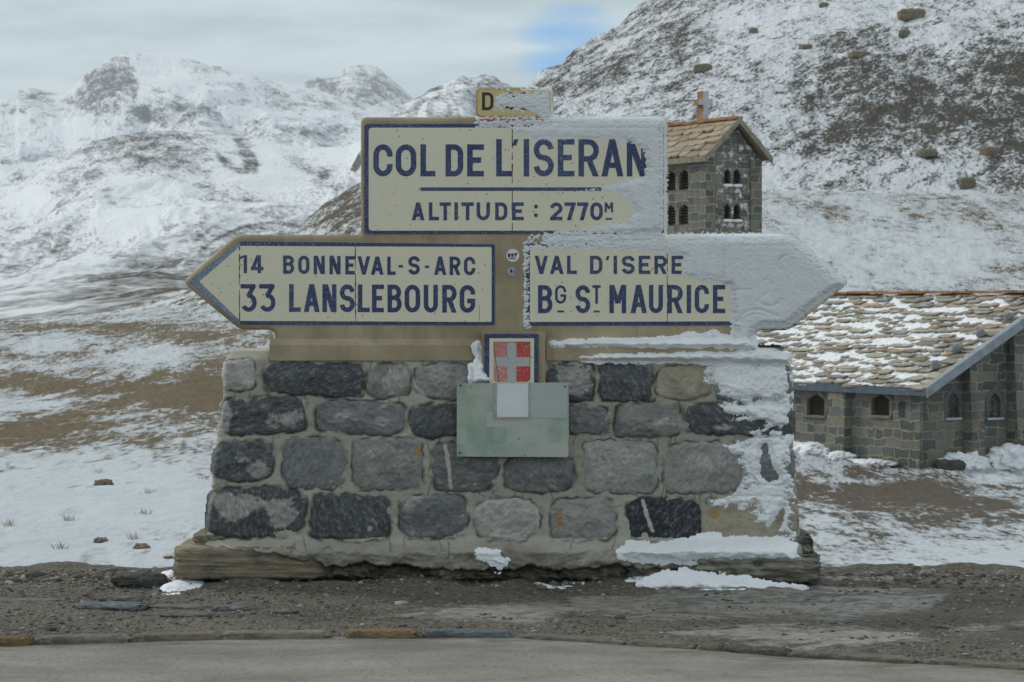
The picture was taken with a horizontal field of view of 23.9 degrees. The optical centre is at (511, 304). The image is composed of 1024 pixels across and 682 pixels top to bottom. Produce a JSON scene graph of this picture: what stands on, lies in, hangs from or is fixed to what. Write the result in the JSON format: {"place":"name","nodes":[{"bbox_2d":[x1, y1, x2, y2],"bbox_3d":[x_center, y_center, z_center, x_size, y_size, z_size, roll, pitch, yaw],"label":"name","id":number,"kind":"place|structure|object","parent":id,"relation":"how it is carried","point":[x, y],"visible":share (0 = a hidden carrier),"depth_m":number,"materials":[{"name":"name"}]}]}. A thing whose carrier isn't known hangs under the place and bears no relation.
{"place":"outdoors","nodes":[
{"label":"outdoors","id":0,"kind":"place"},
{"bbox_2d":[0,469,210,549],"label":"grass","id":1,"kind":"structure","parent":0,"point":[68,519],"depth_m":19.57,"materials":[{"name":"beige plant"}]},
{"bbox_2d":[0,130,360,318],"bbox_3d":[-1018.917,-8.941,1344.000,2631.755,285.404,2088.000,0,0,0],"label":"mountain","id":2,"kind":"structure","parent":0,"point":[112,223],"depth_m":1392.46,"materials":[{"name":"white snow"}]},
{"bbox_2d":[0,103,360,187],"bbox_3d":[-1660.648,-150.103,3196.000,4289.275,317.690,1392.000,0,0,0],"label":"mountain","id":3,"kind":"structure","parent":0,"point":[283,129],"depth_m":3325.70,"materials":[{"name":"white snow"}]},
{"bbox_2d":[0,52,391,164],"bbox_3d":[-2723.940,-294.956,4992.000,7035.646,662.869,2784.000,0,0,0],"label":"mountain","id":4,"kind":"structure","parent":0,"point":[127,93],"depth_m":5475.98,"materials":[{"name":"white snow"}]},
{"bbox_2d":[0,0,644,99],"label":"sky","id":5,"kind":"structure","parent":0,"point":[46,45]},
{"bbox_2d":[300,64,413,111],"bbox_3d":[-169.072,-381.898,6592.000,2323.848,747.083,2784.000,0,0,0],"label":"mountain","id":6,"kind":"structure","parent":0,"point":[374,85],"depth_m":7271.89,"materials":[{"name":"white snow"}]},
{"bbox_2d":[318,73,515,208],"bbox_3d":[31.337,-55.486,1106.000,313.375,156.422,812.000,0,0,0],"label":"mountain","id":7,"kind":"structure","parent":0,"point":[455,97],"depth_m":1212.97,"materials":[{"name":"white snow"}]},
{"bbox_2d":[0,189,1023,567],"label":"ground","id":8,"kind":"structure","parent":0,"point":[128,403],"depth_m":57.16,"materials":[{"name":"white snow"}]},
{"bbox_2d":[93,537,107,542],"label":"snow stone","id":9,"kind":"object","parent":8,"relation":"on","point":[100,539],"visible":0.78,"depth_m":17.24,"materials":[{"name":"grey stone"}]},
{"bbox_2d":[93,479,113,485],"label":"snow stone","id":10,"kind":"object","parent":8,"relation":"on","point":[103,482],"visible":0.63,"depth_m":25.48,"materials":[{"name":"brown stone"}]},
{"bbox_2d":[132,543,150,548],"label":"snow stone","id":11,"kind":"object","parent":8,"relation":"on","point":[140,545],"visible":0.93,"depth_m":16.68,"materials":[{"name":"brown stone"}]},
{"bbox_2d":[163,555,173,558],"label":"snow stone","id":12,"kind":"object","parent":8,"relation":"on","point":[168,557],"visible":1,"depth_m":16.02,"materials":[{"name":"grey stone"}]},
{"bbox_2d":[793,441,830,456],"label":"snow drift","id":13,"kind":"object","parent":8,"relation":"on","point":[807,448],"visible":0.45,"depth_m":75.31,"materials":[{"name":"white snow"}]},
{"bbox_2d":[825,450,857,460],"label":"snow drift","id":14,"kind":"object","parent":8,"relation":"on","point":[837,455],"visible":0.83,"depth_m":74.09,"materials":[{"name":"white snow"}]},
{"bbox_2d":[666,91,1023,468],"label":"chapel","id":15,"kind":"structure","parent":8,"relation":"on","point":[914,379],"depth_m":75.89,"materials":[{"name":"stone masonry"},{"name":"stone slab roofing"},{"name":"blue grey zinc"}]},
{"bbox_2d":[804,391,827,417],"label":"window","id":16,"kind":"structure","parent":15,"relation":"in","point":[815,402],"depth_m":76.43,"materials":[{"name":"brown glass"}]},
{"bbox_2d":[868,394,892,417],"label":"window","id":17,"kind":"structure","parent":15,"relation":"in","point":[879,404],"depth_m":73.72,"materials":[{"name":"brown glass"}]},
{"bbox_2d":[944,384,962,419],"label":"window","id":18,"kind":"structure","parent":15,"relation":"in","point":[953,400],"depth_m":72.75,"materials":[{"name":"grey stone"}]},
{"bbox_2d":[985,384,1004,419],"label":"window","id":19,"kind":"structure","parent":15,"relation":"in","point":[994,401],"depth_m":73.59,"materials":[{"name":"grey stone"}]},
{"bbox_2d":[849,458,898,465],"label":"snow drift","id":20,"kind":"object","parent":8,"relation":"on","point":[880,462],"visible":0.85,"depth_m":72.75,"materials":[{"name":"white snow"}]},
{"bbox_2d":[934,459,966,470],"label":"fallen block","id":21,"kind":"object","parent":8,"relation":"on","point":[950,465],"depth_m":71.65,"materials":[{"name":"stone"}]},
{"bbox_2d":[939,451,991,470],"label":"snow drift","id":22,"kind":"object","parent":8,"relation":"on","point":[974,460],"visible":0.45,"depth_m":72.04,"materials":[{"name":"white snow"}]},
{"bbox_2d":[985,443,1023,469],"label":"snow drift","id":23,"kind":"object","parent":8,"relation":"on","point":[1007,456],"visible":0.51,"depth_m":72.71,"materials":[{"name":"white snow"}]},
{"bbox_2d":[0,0,1023,324],"bbox_3d":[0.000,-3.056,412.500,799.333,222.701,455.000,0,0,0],"label":"hill","id":24,"kind":"structure","parent":0,"point":[944,80],"depth_m":244.90,"materials":[{"name":"white snow"}]},
{"bbox_2d":[693,63,711,73],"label":"boulder","id":25,"kind":"object","parent":24,"relation":"on","point":[701,68],"visible":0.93,"depth_m":262.81,"materials":[{"name":"stone"}]},
{"bbox_2d":[749,28,757,33],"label":"boulder","id":26,"kind":"object","parent":24,"relation":"on","point":[753,30],"visible":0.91,"depth_m":286.44,"materials":[{"name":"stone"}]},
{"bbox_2d":[799,44,812,49],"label":"boulder","id":27,"kind":"object","parent":24,"relation":"on","point":[805,46],"visible":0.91,"depth_m":260.65,"materials":[{"name":"stone"}]},
{"bbox_2d":[819,2,828,7],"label":"boulder","id":28,"kind":"object","parent":24,"relation":"on","point":[823,4],"visible":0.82,"depth_m":293.52,"materials":[{"name":"stone"}]},
{"bbox_2d":[848,51,869,58],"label":"boulder","id":29,"kind":"object","parent":24,"relation":"on","point":[856,54],"visible":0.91,"depth_m":250.13,"materials":[{"name":"stone"}]},
{"bbox_2d":[898,29,910,36],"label":"boulder","id":30,"kind":"object","parent":24,"relation":"on","point":[904,33],"visible":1,"depth_m":261.87,"materials":[{"name":"stone"}]},
{"bbox_2d":[897,8,925,20],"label":"boulder","id":31,"kind":"object","parent":24,"relation":"on","point":[908,14],"visible":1,"depth_m":271.74,"materials":[{"name":"stone"}]},
{"bbox_2d":[915,149,937,157],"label":"boulder","id":32,"kind":"object","parent":24,"relation":"on","point":[928,153],"visible":1,"depth_m":201.61,"materials":[{"name":"stone"}]},
{"bbox_2d":[959,176,975,188],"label":"boulder","id":33,"kind":"object","parent":24,"relation":"on","point":[967,182],"visible":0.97,"depth_m":192.74,"materials":[{"name":"stone"}]},
{"bbox_2d":[979,146,995,155],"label":"boulder","id":34,"kind":"object","parent":24,"relation":"on","point":[989,150],"visible":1,"depth_m":203.77,"materials":[{"name":"stone"}]},
{"bbox_2d":[0,561,1023,662],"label":"gravel verge","id":35,"kind":"structure","parent":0,"point":[691,602],"depth_m":12.53,"materials":[{"name":"gravel"}]},
{"bbox_2d":[0,635,34,645],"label":"kerb stone","id":36,"kind":"object","parent":35,"relation":"on","point":[17,640],"visible":0.52,"depth_m":11.46,"materials":[{"name":"beige stone"}]},
{"bbox_2d":[0,598,69,601],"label":"flat stone","id":37,"kind":"object","parent":35,"relation":"on","point":[25,599],"visible":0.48,"depth_m":12.93,"materials":[{"name":"grey stone"}]},
{"bbox_2d":[35,633,132,644],"bbox_3d":[-2.041,1.628,11.564,0.477,0.110,0.118,0,0,-10],"label":"kerb stone","id":38,"kind":"object","parent":35,"relation":"on","point":[82,638],"visible":0.56,"depth_m":11.52,"materials":[{"name":"grey stone"}]},
{"bbox_2d":[72,601,150,610],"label":"flat stone","id":39,"kind":"object","parent":35,"relation":"on","point":[119,605],"visible":0.98,"depth_m":12.62,"materials":[{"name":"grey stone"}]},
{"bbox_2d":[98,595,148,601],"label":"flat stone","id":40,"kind":"object","parent":35,"relation":"on","point":[135,598],"visible":0.81,"depth_m":12.92,"materials":[{"name":"grey stone"}]},
{"bbox_2d":[110,571,167,587],"bbox_3d":[-2.107,1.556,13.660,0.321,0.099,0.203,0,0,-9],"label":"slate rock","id":41,"kind":"object","parent":35,"relation":"on","point":[148,579],"visible":1,"depth_m":13.58,"materials":[{"name":"stone"}]},
{"bbox_2d":[130,631,222,641],"bbox_3d":[-1.614,1.628,11.639,0.450,0.109,0.120,0,0,-10],"label":"kerb stone","id":42,"kind":"object","parent":35,"relation":"on","point":[173,636],"visible":0.53,"depth_m":11.60,"materials":[{"name":"grey stone"}]},
{"bbox_2d":[150,604,212,608],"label":"flat stone","id":43,"kind":"object","parent":35,"relation":"on","point":[183,606],"visible":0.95,"depth_m":12.71,"materials":[{"name":"grey stone"}]},
{"bbox_2d":[160,570,202,594],"bbox_3d":[-1.952,1.578,13.836,0.340,0.077,1.166,0,0,-19],"label":"snow patch","id":44,"kind":"object","parent":35,"relation":"on","point":[183,584],"visible":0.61,"depth_m":13.51,"materials":[{"name":"white snow"}]},
{"bbox_2d":[159,610,216,617],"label":"flat stone","id":45,"kind":"object","parent":35,"relation":"on","point":[189,613],"visible":0.78,"depth_m":12.28,"materials":[{"name":"grey stone"}]},
{"bbox_2d":[217,586,226,589],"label":"cobble","id":46,"kind":"object","parent":35,"relation":"on","point":[222,588],"visible":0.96,"depth_m":13.36,"materials":[{"name":"stone"}]},
{"bbox_2d":[210,604,256,611],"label":"flat stone","id":47,"kind":"object","parent":35,"relation":"on","point":[229,607],"visible":0.84,"depth_m":12.59,"materials":[{"name":"grey stone"}]},
{"bbox_2d":[220,629,331,638],"bbox_3d":[-1.142,1.628,11.708,0.571,0.108,0.119,0,0,-7],"label":"kerb stone","id":48,"kind":"object","parent":35,"relation":"on","point":[278,634],"visible":0.5,"depth_m":11.66,"materials":[{"name":"grey stone"}]},
{"bbox_2d":[268,609,298,613],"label":"flat stone","id":49,"kind":"object","parent":35,"relation":"on","point":[284,611],"visible":1,"depth_m":12.45,"materials":[{"name":"grey stone"}]},
{"bbox_2d":[343,628,416,638],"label":"kerb stone","id":50,"kind":"object","parent":35,"relation":"on","point":[387,633],"visible":0.51,"depth_m":11.71,"materials":[{"name":"brown stone"}]},
{"bbox_2d":[420,628,510,637],"bbox_3d":[-0.225,1.628,11.755,0.461,0.107,0.119,0,0,6],"label":"kerb stone","id":51,"kind":"object","parent":35,"relation":"on","point":[459,633],"visible":0.52,"depth_m":11.71,"materials":[{"name":"grey stone"}]},
{"bbox_2d":[173,348,821,583],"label":"stone plinth","id":52,"kind":"structure","parent":35,"relation":"on","point":[342,470],"depth_m":13.69,"materials":[{"name":"stone"}]},
{"bbox_2d":[457,382,568,456],"bbox_3d":[0.005,0.649,13.713,0.634,0.422,0.133,0,0,0],"label":"notice plate","id":53,"kind":"object","parent":52,"relation":"attached to","point":[512,419],"visible":1,"depth_m":13.65,"materials":[{"name":"green metal"}]},
{"bbox_2d":[185,87,841,382],"bbox_3d":[0.018,-0.386,13.820,3.773,1.716,0.299,0,0,0],"label":"road sign","id":54,"kind":"object","parent":52,"relation":"on","point":[426,264],"visible":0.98,"depth_m":13.79,"materials":[{"name":"beige concrete"}]},
{"bbox_2d":[467,340,489,382],"bbox_3d":[-0.174,0.333,13.683,0.158,0.264,0.104,0,0,0],"label":"snow plume","id":55,"kind":"object","parent":54,"relation":"attached to","point":[476,373],"visible":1,"depth_m":13.68,"materials":[{"name":"white snow"}]},
{"bbox_2d":[474,86,846,350],"bbox_3d":[0.852,-0.495,13.797,2.141,1.517,0.121,0,0,0],"label":"rime crust","id":56,"kind":"object","parent":54,"relation":"attached to","point":[774,280],"visible":1,"depth_m":13.79},
{"bbox_2d":[474,531,800,573],"bbox_3d":[0.702,1.391,13.558,1.828,0.228,0.202,0,0,0],"label":"snow ledge","id":57,"kind":"object","parent":52,"relation":"on","point":[687,551],"visible":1,"depth_m":13.52,"materials":[{"name":"white snow"}]},
{"bbox_2d":[549,328,793,365],"bbox_3d":[0.903,0.235,13.746,1.402,0.233,0.117,0,0,0],"label":"snow ledge","id":58,"kind":"object","parent":52,"relation":"on","point":[715,339],"visible":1,"depth_m":13.74,"materials":[{"name":"white snow"}]},
{"bbox_2d":[703,361,795,537],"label":"snow","id":59,"kind":"structure","parent":52,"relation":"on","point":[745,383],"depth_m":13.70,"materials":[{"name":"white snow"}]},
{"bbox_2d":[521,633,628,644],"bbox_3d":[0.301,1.641,11.614,0.582,0.108,0.119,0,0,22],"label":"kerb stone","id":60,"kind":"object","parent":35,"relation":"on","point":[581,638],"visible":0.42,"depth_m":11.58,"materials":[{"name":"grey stone"}]},
{"bbox_2d":[534,575,765,589],"bbox_3d":[0.905,1.559,13.475,1.610,0.104,0.850,0,0,0],"label":"snow patch","id":61,"kind":"object","parent":35,"relation":"on","point":[629,579],"visible":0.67,"depth_m":13.49,"materials":[{"name":"white snow"}]},
{"bbox_2d":[625,639,698,648],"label":"kerb stone","id":62,"kind":"object","parent":35,"relation":"on","point":[663,643],"visible":0.3,"depth_m":11.39,"materials":[{"name":"grey stone"}]},
{"bbox_2d":[696,643,724,650],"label":"kerb stone","id":63,"kind":"object","parent":35,"relation":"on","point":[712,646],"visible":0.38,"depth_m":11.29,"materials":[{"name":"grey stone"}]},
{"bbox_2d":[636,566,808,590],"bbox_3d":[1.170,1.543,13.409,0.969,0.169,0.130,0,0,0],"label":"snow patch","id":64,"kind":"object","parent":35,"relation":"on","point":[684,577],"visible":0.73,"depth_m":13.41,"materials":[{"name":"white snow"}]},
{"bbox_2d":[721,644,791,656],"bbox_3d":[1.139,1.640,11.231,0.357,0.109,0.119,0,0,25],"label":"kerb stone","id":65,"kind":"object","parent":35,"relation":"on","point":[762,650],"visible":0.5,"depth_m":11.19,"materials":[{"name":"grey stone"}]},
{"bbox_2d":[787,650,921,663],"bbox_3d":[1.564,1.641,11.029,0.673,0.109,0.118,0,0,26],"label":"kerb stone","id":66,"kind":"object","parent":35,"relation":"on","point":[855,656],"visible":0.47,"depth_m":10.99,"materials":[{"name":"grey stone"}]},
{"bbox_2d":[893,577,904,580],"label":"cobble","id":67,"kind":"object","parent":35,"relation":"on","point":[898,579],"visible":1,"depth_m":13.91,"materials":[{"name":"stone"}]},
{"bbox_2d":[919,569,933,576],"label":"cobble","id":68,"kind":"object","parent":35,"relation":"on","point":[926,573],"visible":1,"depth_m":14.12,"materials":[{"name":"stone"}]},
{"bbox_2d":[918,658,1023,669],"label":"kerb stone","id":69,"kind":"object","parent":35,"relation":"on","point":[980,663],"visible":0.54,"depth_m":10.77,"materials":[{"name":"grey stone"}]},
{"bbox_2d":[0,637,1023,681],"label":"road","id":70,"kind":"structure","parent":0,"point":[344,659],"depth_m":10.84,"materials":[{"name":"grey asphalt"}]}
]}

